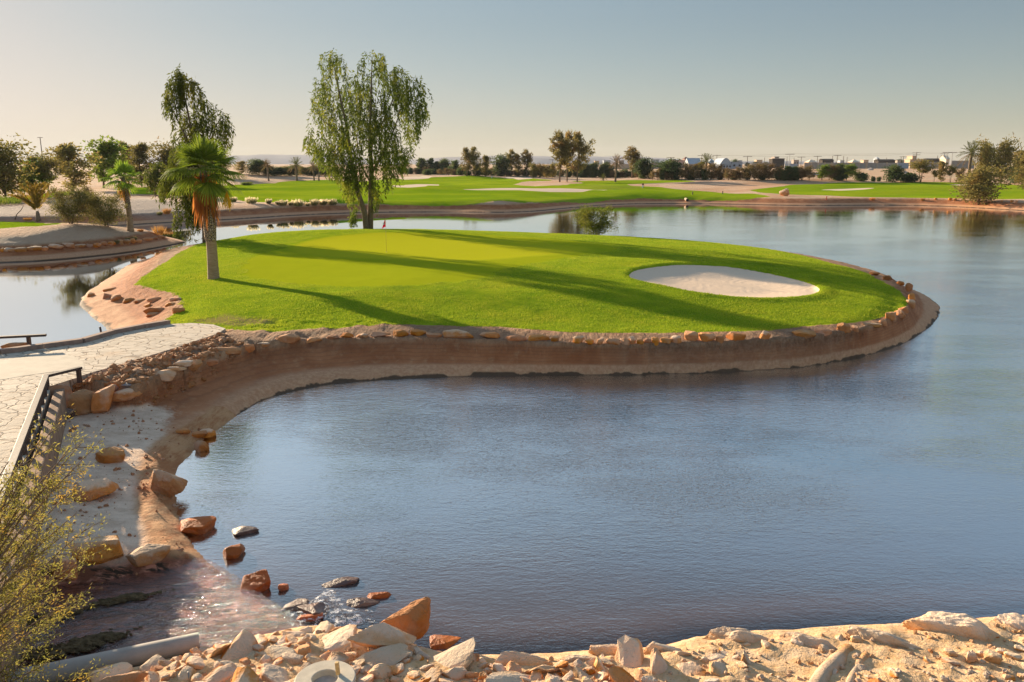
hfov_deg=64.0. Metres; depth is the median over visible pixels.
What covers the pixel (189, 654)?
rubble stone
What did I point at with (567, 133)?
tall tree
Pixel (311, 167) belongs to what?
date palm
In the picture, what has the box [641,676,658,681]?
rubble stone
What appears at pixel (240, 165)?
tree
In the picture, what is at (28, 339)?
timber railing
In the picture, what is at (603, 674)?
rubble stone
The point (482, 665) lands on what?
rubble stone
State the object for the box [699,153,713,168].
date palm
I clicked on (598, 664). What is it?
rubble stone
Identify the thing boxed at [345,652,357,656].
rubble stone
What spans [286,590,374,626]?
foam
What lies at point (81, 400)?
boulder
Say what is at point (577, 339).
stone
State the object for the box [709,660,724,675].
rubble stone
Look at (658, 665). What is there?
rubble stone
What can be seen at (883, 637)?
rock
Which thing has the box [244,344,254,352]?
stone
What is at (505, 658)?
rock ledge
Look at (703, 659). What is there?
rubble stone
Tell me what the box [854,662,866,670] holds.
rubble stone
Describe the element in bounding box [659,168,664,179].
shrub
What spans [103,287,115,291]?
stone
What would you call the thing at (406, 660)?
rubble stone
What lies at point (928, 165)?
boundary wall
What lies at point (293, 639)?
rubble stone
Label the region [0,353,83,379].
concrete pavement
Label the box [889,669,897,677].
rubble stone
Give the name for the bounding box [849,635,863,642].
rubble stone
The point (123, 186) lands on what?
fan palm
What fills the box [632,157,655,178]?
tree
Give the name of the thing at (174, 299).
stone
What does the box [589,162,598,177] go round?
tree
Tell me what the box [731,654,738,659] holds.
rubble stone
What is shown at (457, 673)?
rubble stone
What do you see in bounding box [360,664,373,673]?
rubble stone
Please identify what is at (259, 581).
boulder
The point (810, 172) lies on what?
shrub
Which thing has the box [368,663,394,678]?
rubble stone
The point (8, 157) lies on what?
tree
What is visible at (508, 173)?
shrub
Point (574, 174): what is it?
shrub
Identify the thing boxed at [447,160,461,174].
tree
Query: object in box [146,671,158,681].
rubble stone
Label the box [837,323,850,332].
stone
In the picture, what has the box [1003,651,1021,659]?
stone
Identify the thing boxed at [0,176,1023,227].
fairway
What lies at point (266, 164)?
date palm
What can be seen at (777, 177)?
shrub
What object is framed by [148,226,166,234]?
grass clump
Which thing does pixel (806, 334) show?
stone
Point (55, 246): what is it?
stone
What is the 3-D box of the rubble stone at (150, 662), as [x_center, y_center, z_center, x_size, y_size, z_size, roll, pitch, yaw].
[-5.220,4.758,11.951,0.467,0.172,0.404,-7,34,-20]
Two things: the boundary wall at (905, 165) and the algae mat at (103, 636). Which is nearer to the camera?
the algae mat at (103, 636)
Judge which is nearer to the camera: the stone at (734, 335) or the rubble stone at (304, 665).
the rubble stone at (304, 665)
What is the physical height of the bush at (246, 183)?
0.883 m
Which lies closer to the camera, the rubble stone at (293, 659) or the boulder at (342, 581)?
the rubble stone at (293, 659)
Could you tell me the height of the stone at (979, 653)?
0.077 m
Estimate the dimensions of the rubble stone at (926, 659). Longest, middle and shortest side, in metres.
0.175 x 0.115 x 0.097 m
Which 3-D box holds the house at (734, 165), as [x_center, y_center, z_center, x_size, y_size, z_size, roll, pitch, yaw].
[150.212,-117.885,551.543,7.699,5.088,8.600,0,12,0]
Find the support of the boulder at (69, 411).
on the ground at (244, 380)
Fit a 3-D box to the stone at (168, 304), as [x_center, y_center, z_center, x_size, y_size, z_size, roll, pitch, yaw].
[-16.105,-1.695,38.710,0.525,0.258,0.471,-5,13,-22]
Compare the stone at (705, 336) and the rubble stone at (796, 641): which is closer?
the rubble stone at (796, 641)
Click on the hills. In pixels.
(280, 159)
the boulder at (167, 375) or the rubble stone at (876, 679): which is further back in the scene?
the boulder at (167, 375)
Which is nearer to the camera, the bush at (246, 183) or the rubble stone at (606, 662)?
the rubble stone at (606, 662)
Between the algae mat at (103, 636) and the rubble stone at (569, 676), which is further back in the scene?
the algae mat at (103, 636)
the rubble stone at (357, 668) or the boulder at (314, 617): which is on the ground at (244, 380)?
the rubble stone at (357, 668)
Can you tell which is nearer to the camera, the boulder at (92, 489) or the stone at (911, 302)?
the boulder at (92, 489)
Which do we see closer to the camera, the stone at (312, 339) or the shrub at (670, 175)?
the stone at (312, 339)
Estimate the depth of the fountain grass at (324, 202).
128.42 m
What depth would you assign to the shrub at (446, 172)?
346.64 m
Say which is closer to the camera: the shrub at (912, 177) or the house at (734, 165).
the shrub at (912, 177)
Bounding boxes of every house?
[731,162,741,168]
[769,158,784,167]
[791,160,798,166]
[904,159,923,168]
[940,155,949,167]
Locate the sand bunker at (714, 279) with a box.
[629,263,818,297]
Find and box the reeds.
[0,195,21,204]
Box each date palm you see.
[8,181,56,221]
[261,159,273,180]
[288,156,303,180]
[307,161,317,180]
[313,161,322,180]
[609,153,625,181]
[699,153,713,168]
[956,140,983,178]
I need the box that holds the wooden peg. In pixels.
[335,661,339,674]
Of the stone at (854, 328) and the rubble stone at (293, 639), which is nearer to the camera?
the rubble stone at (293, 639)
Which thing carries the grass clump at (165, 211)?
on the ground at (244, 380)
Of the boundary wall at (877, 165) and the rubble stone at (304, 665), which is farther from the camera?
the boundary wall at (877, 165)
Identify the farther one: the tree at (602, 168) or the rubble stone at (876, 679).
the tree at (602, 168)
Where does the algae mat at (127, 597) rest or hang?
on the stream
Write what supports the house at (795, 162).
on the ground at (244, 380)
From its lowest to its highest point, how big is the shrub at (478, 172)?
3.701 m
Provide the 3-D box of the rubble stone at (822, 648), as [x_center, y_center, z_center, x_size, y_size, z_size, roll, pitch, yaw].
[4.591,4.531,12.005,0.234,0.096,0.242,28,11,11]
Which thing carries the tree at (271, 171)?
on the ground at (244, 380)
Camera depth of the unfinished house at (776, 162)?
586.20 m
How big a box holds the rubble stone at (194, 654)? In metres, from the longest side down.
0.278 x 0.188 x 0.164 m
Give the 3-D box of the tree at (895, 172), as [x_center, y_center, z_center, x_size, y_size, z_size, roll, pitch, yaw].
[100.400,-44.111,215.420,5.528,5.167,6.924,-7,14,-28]
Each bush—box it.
[0,403,113,681]
[41,185,95,223]
[76,190,133,226]
[82,183,99,222]
[240,182,252,184]
[568,203,619,234]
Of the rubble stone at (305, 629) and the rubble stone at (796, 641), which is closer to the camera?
the rubble stone at (796, 641)
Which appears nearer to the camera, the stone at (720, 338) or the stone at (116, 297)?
the stone at (720, 338)
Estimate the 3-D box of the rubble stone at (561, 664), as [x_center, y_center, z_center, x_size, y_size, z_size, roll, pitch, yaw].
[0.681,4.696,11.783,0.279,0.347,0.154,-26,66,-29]
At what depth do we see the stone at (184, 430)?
22.42 m
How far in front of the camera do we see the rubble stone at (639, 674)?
11.42 m
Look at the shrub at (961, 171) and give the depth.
217.35 m
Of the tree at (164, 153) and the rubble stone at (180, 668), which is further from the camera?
the tree at (164, 153)
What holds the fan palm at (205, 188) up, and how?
on the island turf
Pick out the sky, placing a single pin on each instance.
(730, 79)
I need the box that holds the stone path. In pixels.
[0,323,225,545]
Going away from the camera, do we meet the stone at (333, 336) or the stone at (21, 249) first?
the stone at (333, 336)
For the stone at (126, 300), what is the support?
on the ground at (244, 380)
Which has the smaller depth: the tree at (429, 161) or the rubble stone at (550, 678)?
the rubble stone at (550, 678)
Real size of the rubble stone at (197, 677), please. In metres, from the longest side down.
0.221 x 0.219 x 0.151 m
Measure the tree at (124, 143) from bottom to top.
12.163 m
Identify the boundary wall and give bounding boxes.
[613,164,630,168]
[804,162,866,168]
[866,162,897,168]
[897,163,908,168]
[926,162,943,168]
[950,161,973,168]
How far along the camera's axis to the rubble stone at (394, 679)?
11.34 m
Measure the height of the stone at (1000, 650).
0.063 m
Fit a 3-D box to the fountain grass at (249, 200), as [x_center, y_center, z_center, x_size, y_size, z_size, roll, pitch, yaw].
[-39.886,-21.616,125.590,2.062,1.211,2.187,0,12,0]
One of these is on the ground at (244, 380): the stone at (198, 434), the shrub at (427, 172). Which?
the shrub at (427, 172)
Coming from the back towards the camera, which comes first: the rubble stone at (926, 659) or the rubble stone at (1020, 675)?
the rubble stone at (926, 659)
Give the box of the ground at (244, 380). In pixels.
[0,164,1023,681]
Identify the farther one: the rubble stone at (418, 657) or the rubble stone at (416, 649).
the rubble stone at (416, 649)
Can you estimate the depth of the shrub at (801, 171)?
213.72 m
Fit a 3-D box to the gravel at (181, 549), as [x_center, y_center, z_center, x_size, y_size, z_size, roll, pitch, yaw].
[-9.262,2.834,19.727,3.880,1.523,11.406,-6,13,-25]
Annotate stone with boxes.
[0,342,26,347]
[4,248,14,251]
[14,247,26,251]
[27,246,41,250]
[48,244,63,248]
[52,554,77,580]
[62,243,74,248]
[75,244,86,247]
[87,662,132,681]
[93,243,101,247]
[102,293,111,298]
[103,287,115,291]
[111,294,121,301]
[119,382,131,387]
[123,239,130,244]
[123,298,133,302]
[133,299,144,302]
[138,654,166,670]
[143,308,164,314]
[146,312,157,316]
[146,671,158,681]
[147,297,160,302]
[150,665,163,670]
[158,660,171,666]
[161,674,169,680]
[165,302,175,306]
[167,366,185,370]
[168,660,180,669]
[169,297,180,301]
[172,307,184,313]
[172,360,193,366]
[175,664,185,670]
[176,428,190,433]
[177,665,196,680]
[181,652,193,662]
[182,653,199,658]
[186,656,204,669]
[188,359,202,369]
[190,647,200,653]
[190,673,203,681]
[192,430,207,437]
[194,440,208,451]
[199,646,209,651]
[200,428,215,438]
[201,662,236,681]
[204,648,215,654]
[207,359,218,365]
[209,644,230,657]
[213,643,221,648]
[213,659,222,667]
[219,660,236,665]
[220,629,257,660]
[223,544,244,560]
[232,665,258,681]
[239,657,250,664]
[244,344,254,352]
[252,644,264,651]
[255,634,267,645]
[258,342,269,346]
[258,652,266,656]
[259,654,270,663]
[260,663,289,681]
[264,645,296,661]
[268,635,277,642]
[273,657,282,664]
[275,333,299,343]
[275,635,285,644]
[278,583,288,591]
[279,642,291,646]
[281,630,305,636]
[282,653,302,664]
[285,634,297,643]
[295,644,310,656]
[297,634,309,643]
[299,626,312,632]
[299,662,310,671]
[304,653,318,659]
[306,337,321,342]
[306,656,322,663]
[309,633,316,640]
[312,621,334,633]
[320,650,330,659]
[322,624,356,652]
[327,334,338,338]
[327,651,349,663]
[340,332,353,337]
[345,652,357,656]
[351,659,364,666]
[351,664,360,675]
[356,333,367,337]
[356,642,409,665]
[357,672,373,681]
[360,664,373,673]
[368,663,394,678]
[371,331,390,336]
[389,676,400,681]
[391,663,403,674]
[393,329,408,336]
[400,658,410,663]
[407,670,419,678]
[410,329,425,335]
[412,654,423,660]
[414,647,422,653]
[416,650,429,659]
[418,677,430,681]
[419,664,434,670]
[424,667,441,681]
[426,333,442,337]
[432,637,475,668]
[439,678,454,681]
[441,666,466,680]
[442,329,473,337]
[465,671,479,678]
[473,653,479,661]
[478,657,485,662]
[478,662,487,668]
[479,332,499,337]
[479,671,486,679]
[483,667,491,673]
[486,671,529,681]
[493,663,504,671]
[506,335,526,340]
[506,661,521,672]
[520,676,530,681]
[525,665,560,673]
[528,334,549,340]
[530,670,542,680]
[545,673,560,681]
[551,336,558,341]
[554,660,568,667]
[560,668,568,675]
[562,670,574,680]
[571,659,582,668]
[573,336,584,343]
[573,666,588,678]
[581,676,592,681]
[585,339,593,344]
[585,658,595,664]
[585,666,595,674]
[594,657,604,670]
[597,337,603,344]
[598,669,608,679]
[600,658,614,666]
[606,338,619,344]
[608,666,634,681]
[614,635,643,667]
[620,338,629,345]
[628,336,635,343]
[635,669,642,681]
[637,339,643,344]
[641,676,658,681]
[643,338,651,342]
[650,648,667,674]
[652,337,658,345]
[660,337,671,343]
[671,335,681,342]
[673,651,691,655]
[676,661,705,675]
[684,330,698,340]
[698,332,715,341]
[700,656,707,662]
[702,650,728,660]
[703,678,719,681]
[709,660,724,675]
[716,334,723,343]
[726,331,745,340]
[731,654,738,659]
[736,661,747,667]
[741,650,750,664]
[759,330,770,338]
[761,639,770,648]
[791,639,803,644]
[792,329,815,338]
[814,329,831,335]
[818,643,828,652]
[834,634,843,640]
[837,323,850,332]
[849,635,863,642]
[850,325,858,331]
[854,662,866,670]
[862,322,881,327]
[868,677,882,681]
[869,271,879,274]
[879,319,886,326]
[883,275,891,279]
[885,312,895,320]
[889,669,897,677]
[894,310,905,318]
[896,281,904,285]
[898,306,908,313]
[905,283,912,291]
[906,299,914,308]
[908,293,915,299]
[923,656,930,663]
[940,657,960,665]
[942,648,957,656]
[966,651,977,662]
[976,650,982,656]
[983,649,1002,664]
[989,675,997,681]
[995,648,1003,654]
[1001,673,1015,680]
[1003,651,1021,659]
[1014,644,1023,651]
[1017,671,1023,678]
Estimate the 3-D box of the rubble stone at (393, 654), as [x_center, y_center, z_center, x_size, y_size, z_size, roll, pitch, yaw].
[-1.860,4.648,11.832,0.815,0.298,0.448,-23,36,-31]
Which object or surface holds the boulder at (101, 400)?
on the ground at (244, 380)
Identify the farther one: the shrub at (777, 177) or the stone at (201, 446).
the shrub at (777, 177)
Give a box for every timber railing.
[0,334,46,344]
[0,366,82,528]
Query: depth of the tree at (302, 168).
322.16 m
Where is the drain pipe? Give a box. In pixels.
[9,632,199,681]
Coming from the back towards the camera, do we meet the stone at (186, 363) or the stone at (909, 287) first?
the stone at (909, 287)
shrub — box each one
[407,167,413,173]
[422,169,433,174]
[443,168,454,174]
[455,167,463,175]
[473,167,482,175]
[505,169,512,175]
[564,168,571,176]
[572,170,578,176]
[605,168,613,177]
[609,170,617,176]
[619,171,625,176]
[621,168,629,177]
[649,170,654,179]
[654,168,660,177]
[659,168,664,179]
[667,172,674,178]
[680,162,692,179]
[687,171,697,179]
[688,162,700,177]
[700,168,710,179]
[701,162,717,179]
[711,163,724,179]
[723,167,734,179]
[730,167,741,178]
[737,163,755,179]
[748,163,763,177]
[757,162,768,179]
[761,164,776,177]
[774,168,781,179]
[775,164,783,176]
[778,169,788,180]
[779,166,797,179]
[790,166,801,179]
[796,166,808,179]
[803,164,816,179]
[816,164,834,179]
[825,163,838,179]
[828,163,850,180]
[843,163,861,179]
[853,171,869,181]
[897,172,923,181]
[955,167,965,178]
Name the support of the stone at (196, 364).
on the ground at (244, 380)
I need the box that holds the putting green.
[290,232,592,261]
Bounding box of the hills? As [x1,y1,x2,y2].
[16,154,978,163]
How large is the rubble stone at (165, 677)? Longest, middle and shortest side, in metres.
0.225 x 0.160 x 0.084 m
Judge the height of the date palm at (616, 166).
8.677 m
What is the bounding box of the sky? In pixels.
[0,0,1023,161]
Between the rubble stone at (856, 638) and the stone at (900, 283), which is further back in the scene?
the stone at (900, 283)
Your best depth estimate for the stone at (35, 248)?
66.00 m
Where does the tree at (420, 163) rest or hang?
on the ground at (244, 380)
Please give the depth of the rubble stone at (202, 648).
12.44 m
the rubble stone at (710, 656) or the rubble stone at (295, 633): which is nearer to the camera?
the rubble stone at (710, 656)
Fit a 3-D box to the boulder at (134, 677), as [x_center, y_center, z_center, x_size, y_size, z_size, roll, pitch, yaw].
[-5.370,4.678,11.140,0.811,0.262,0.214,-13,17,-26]
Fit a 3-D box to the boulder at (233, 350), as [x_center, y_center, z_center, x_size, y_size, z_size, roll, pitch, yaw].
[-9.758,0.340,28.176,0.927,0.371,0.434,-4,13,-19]
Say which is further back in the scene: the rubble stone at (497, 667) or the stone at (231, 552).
the stone at (231, 552)
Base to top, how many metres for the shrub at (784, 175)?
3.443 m
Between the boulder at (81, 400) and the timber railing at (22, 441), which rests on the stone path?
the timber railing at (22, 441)
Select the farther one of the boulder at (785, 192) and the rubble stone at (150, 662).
the boulder at (785, 192)
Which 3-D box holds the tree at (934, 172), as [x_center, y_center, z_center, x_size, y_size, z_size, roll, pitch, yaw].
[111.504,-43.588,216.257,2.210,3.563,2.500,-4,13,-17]
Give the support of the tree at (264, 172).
on the ground at (244, 380)
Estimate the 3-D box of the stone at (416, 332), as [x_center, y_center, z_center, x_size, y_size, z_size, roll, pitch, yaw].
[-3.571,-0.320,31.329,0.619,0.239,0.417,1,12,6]
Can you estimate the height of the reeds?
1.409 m
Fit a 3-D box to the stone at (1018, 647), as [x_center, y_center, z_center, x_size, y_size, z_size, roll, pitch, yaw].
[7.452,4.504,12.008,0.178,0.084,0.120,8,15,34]
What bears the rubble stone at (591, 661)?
on the ground at (244, 380)
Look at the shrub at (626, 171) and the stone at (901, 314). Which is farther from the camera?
the shrub at (626, 171)
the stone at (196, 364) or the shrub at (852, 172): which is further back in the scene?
the shrub at (852, 172)
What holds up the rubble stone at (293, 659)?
on the ground at (244, 380)
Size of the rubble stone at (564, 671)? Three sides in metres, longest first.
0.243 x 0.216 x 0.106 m
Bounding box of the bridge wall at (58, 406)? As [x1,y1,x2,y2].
[0,388,66,681]
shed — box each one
[685,158,700,166]
[714,158,731,168]
[819,159,833,162]
[873,159,895,162]
[924,158,939,161]
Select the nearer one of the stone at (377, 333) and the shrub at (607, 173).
the stone at (377, 333)
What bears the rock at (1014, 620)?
on the ground at (244, 380)
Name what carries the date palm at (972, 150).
on the fairway
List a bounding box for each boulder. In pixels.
[37,385,72,407]
[66,408,75,418]
[68,389,94,415]
[68,535,123,564]
[72,478,118,500]
[91,384,115,413]
[95,447,125,463]
[99,672,148,681]
[112,388,141,401]
[125,544,170,566]
[149,469,187,497]
[155,369,175,381]
[180,516,216,534]
[214,347,241,354]
[232,526,258,535]
[240,569,270,594]
[282,598,311,611]
[296,612,322,622]
[297,602,329,620]
[321,576,358,587]
[346,597,379,606]
[347,622,416,647]
[367,592,390,598]
[380,597,430,638]
[429,635,462,651]
[779,188,789,195]
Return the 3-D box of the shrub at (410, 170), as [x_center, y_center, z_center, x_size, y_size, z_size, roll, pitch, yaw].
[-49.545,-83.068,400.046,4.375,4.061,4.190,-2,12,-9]
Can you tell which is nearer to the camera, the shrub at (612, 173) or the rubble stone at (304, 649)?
the rubble stone at (304, 649)
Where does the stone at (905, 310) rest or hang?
on the ground at (244, 380)
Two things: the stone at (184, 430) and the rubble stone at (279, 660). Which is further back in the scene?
the stone at (184, 430)
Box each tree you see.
[0,132,39,197]
[15,157,57,192]
[19,152,74,194]
[41,141,103,191]
[80,135,129,187]
[114,140,136,183]
[121,141,156,186]
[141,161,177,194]
[146,136,175,175]
[152,62,235,242]
[232,161,247,173]
[245,158,269,174]
[255,164,272,175]
[263,166,276,175]
[273,167,287,175]
[276,165,291,175]
[285,166,299,175]
[298,166,306,175]
[299,168,311,175]
[302,48,432,228]
[308,165,317,175]
[415,158,426,169]
[424,158,434,168]
[432,161,439,168]
[438,157,451,168]
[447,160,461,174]
[459,147,478,175]
[465,147,485,175]
[477,155,490,176]
[490,153,511,175]
[504,149,515,175]
[512,153,524,174]
[520,149,532,176]
[528,162,538,177]
[536,163,546,177]
[543,163,552,176]
[548,129,571,181]
[548,162,557,177]
[559,129,574,181]
[565,131,595,181]
[578,163,589,177]
[583,163,592,177]
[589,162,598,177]
[597,162,608,177]
[622,146,641,177]
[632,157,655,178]
[650,158,683,178]
[882,164,908,181]
[908,158,941,179]
[931,169,940,179]
[936,160,949,180]
[945,165,957,181]
[949,161,1012,204]
[971,134,1001,177]
[991,133,1021,183]
[1004,163,1023,182]
[1009,146,1023,182]
[1011,176,1023,189]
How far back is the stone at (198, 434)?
22.66 m
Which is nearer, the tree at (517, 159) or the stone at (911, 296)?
the stone at (911, 296)
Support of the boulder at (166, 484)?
on the ground at (244, 380)
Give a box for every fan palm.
[98,159,148,231]
[160,131,246,279]
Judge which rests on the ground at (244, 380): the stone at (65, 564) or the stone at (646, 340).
the stone at (646, 340)
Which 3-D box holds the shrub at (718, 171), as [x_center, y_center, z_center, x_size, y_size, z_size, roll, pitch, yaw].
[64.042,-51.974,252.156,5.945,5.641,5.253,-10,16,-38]
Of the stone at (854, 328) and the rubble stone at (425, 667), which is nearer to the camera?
the rubble stone at (425, 667)
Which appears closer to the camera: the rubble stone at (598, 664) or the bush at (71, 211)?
the rubble stone at (598, 664)
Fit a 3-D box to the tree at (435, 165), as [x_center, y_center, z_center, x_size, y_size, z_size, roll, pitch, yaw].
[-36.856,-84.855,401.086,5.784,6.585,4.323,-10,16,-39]
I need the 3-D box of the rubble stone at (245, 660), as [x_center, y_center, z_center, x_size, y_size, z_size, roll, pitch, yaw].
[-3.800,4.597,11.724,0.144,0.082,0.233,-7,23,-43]
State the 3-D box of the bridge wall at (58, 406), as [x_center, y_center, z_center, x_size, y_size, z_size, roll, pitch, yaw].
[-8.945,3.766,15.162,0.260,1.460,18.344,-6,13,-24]
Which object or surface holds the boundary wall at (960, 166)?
on the ground at (244, 380)
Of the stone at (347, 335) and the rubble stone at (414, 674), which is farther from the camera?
the stone at (347, 335)
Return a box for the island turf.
[136,229,907,332]
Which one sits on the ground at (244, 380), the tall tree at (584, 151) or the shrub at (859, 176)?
the shrub at (859, 176)
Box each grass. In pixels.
[245,197,257,203]
[265,198,272,203]
[277,199,287,204]
[291,199,305,206]
[309,199,319,205]
[318,199,327,204]
[328,199,337,204]
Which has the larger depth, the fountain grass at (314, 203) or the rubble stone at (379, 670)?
the fountain grass at (314, 203)
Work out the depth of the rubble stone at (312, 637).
12.35 m
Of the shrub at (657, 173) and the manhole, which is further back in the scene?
the shrub at (657, 173)
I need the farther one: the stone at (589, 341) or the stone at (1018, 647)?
the stone at (589, 341)
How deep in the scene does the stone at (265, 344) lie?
29.39 m
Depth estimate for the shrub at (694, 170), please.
256.74 m
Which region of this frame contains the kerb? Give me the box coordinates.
[0,320,170,354]
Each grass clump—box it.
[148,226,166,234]
[162,208,170,213]
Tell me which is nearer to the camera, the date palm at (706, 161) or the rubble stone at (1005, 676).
the rubble stone at (1005, 676)
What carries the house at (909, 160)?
on the ground at (244, 380)
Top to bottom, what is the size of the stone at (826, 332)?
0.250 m
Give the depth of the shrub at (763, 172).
215.92 m
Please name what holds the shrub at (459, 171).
on the ground at (244, 380)
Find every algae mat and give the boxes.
[19,632,126,662]
[27,606,99,624]
[30,626,142,649]
[83,589,174,607]
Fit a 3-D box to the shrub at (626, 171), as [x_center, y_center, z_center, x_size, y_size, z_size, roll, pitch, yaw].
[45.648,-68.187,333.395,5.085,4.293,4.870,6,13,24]
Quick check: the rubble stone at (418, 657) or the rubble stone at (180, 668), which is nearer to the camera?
the rubble stone at (180, 668)
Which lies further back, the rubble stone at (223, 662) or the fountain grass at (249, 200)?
the fountain grass at (249, 200)
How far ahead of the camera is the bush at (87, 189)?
101.00 m
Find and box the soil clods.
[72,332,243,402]
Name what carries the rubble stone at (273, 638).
on the ground at (244, 380)
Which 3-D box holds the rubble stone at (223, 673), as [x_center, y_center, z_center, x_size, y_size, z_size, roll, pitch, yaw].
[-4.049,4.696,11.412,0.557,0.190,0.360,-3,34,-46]
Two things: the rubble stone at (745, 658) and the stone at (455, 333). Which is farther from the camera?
the stone at (455, 333)
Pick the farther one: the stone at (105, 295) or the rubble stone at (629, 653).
the stone at (105, 295)
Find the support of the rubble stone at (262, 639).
on the ground at (244, 380)
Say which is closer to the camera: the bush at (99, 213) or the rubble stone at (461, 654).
the rubble stone at (461, 654)
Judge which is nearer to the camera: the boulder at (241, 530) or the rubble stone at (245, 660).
the rubble stone at (245, 660)
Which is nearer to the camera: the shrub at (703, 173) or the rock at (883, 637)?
the rock at (883, 637)
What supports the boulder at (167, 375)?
on the ground at (244, 380)
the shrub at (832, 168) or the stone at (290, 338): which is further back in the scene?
the shrub at (832, 168)
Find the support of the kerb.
on the ground at (244, 380)
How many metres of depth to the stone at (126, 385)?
23.70 m
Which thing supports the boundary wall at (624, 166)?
on the ground at (244, 380)
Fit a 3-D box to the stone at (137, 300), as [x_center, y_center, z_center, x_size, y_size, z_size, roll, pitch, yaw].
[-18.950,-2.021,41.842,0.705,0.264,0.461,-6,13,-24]
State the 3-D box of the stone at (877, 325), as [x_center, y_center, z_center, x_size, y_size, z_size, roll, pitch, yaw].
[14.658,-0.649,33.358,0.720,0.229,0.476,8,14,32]
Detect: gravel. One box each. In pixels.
[41,381,201,590]
[141,623,1023,681]
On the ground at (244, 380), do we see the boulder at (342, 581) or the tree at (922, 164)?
the tree at (922, 164)
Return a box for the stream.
[19,558,305,681]
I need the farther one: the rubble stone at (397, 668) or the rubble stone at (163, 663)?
the rubble stone at (163, 663)
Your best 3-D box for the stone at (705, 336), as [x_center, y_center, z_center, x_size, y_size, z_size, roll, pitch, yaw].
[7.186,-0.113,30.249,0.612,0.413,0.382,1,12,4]
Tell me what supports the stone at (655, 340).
on the ground at (244, 380)
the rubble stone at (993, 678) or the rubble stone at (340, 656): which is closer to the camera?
the rubble stone at (993, 678)
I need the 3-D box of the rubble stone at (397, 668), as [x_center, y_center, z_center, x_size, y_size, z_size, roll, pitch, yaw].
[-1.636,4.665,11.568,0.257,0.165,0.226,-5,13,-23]
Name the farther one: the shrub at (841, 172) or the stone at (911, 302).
the shrub at (841, 172)
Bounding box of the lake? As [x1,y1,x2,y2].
[0,204,1023,652]
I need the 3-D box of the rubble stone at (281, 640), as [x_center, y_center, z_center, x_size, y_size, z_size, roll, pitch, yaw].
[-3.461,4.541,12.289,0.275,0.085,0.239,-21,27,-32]
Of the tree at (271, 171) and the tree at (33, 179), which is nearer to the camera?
the tree at (33, 179)
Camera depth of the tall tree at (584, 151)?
242.98 m
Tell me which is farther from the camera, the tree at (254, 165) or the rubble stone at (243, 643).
the tree at (254, 165)
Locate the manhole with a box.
[294,660,355,681]
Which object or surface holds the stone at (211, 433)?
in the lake
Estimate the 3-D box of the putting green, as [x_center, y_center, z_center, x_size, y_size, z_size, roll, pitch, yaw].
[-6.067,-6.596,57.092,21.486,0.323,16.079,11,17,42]
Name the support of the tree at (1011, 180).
on the ground at (244, 380)
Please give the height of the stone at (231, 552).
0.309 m
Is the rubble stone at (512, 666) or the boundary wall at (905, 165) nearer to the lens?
the rubble stone at (512, 666)
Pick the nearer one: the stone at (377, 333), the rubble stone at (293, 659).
the rubble stone at (293, 659)
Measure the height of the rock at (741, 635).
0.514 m
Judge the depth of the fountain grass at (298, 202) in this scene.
125.62 m
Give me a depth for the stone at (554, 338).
30.17 m
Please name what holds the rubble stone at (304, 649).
on the ground at (244, 380)
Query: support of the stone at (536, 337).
on the ground at (244, 380)
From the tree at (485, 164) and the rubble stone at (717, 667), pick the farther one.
the tree at (485, 164)
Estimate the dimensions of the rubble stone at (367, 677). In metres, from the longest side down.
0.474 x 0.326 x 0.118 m
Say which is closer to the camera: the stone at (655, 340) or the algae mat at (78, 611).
the algae mat at (78, 611)
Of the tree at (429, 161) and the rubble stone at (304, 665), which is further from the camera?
the tree at (429, 161)
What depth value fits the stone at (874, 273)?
47.85 m
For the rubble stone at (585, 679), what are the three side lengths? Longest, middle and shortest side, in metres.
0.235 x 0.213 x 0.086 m
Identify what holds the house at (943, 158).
on the ground at (244, 380)
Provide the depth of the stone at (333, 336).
30.51 m
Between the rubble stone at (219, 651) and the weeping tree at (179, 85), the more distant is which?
the weeping tree at (179, 85)
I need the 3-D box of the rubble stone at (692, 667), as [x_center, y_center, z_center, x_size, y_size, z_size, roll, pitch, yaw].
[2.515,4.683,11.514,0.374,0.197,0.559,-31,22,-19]
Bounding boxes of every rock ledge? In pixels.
[495,651,548,665]
[560,655,592,661]
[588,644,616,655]
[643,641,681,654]
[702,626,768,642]
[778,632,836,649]
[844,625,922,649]
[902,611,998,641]
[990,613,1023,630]
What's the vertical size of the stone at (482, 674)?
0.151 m
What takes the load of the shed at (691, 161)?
on the ground at (244, 380)
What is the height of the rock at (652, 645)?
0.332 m
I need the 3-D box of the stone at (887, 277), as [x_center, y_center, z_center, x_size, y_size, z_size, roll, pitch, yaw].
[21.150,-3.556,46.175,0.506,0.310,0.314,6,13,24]
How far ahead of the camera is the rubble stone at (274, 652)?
11.88 m
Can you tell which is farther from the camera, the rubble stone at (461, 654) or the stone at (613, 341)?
the stone at (613, 341)

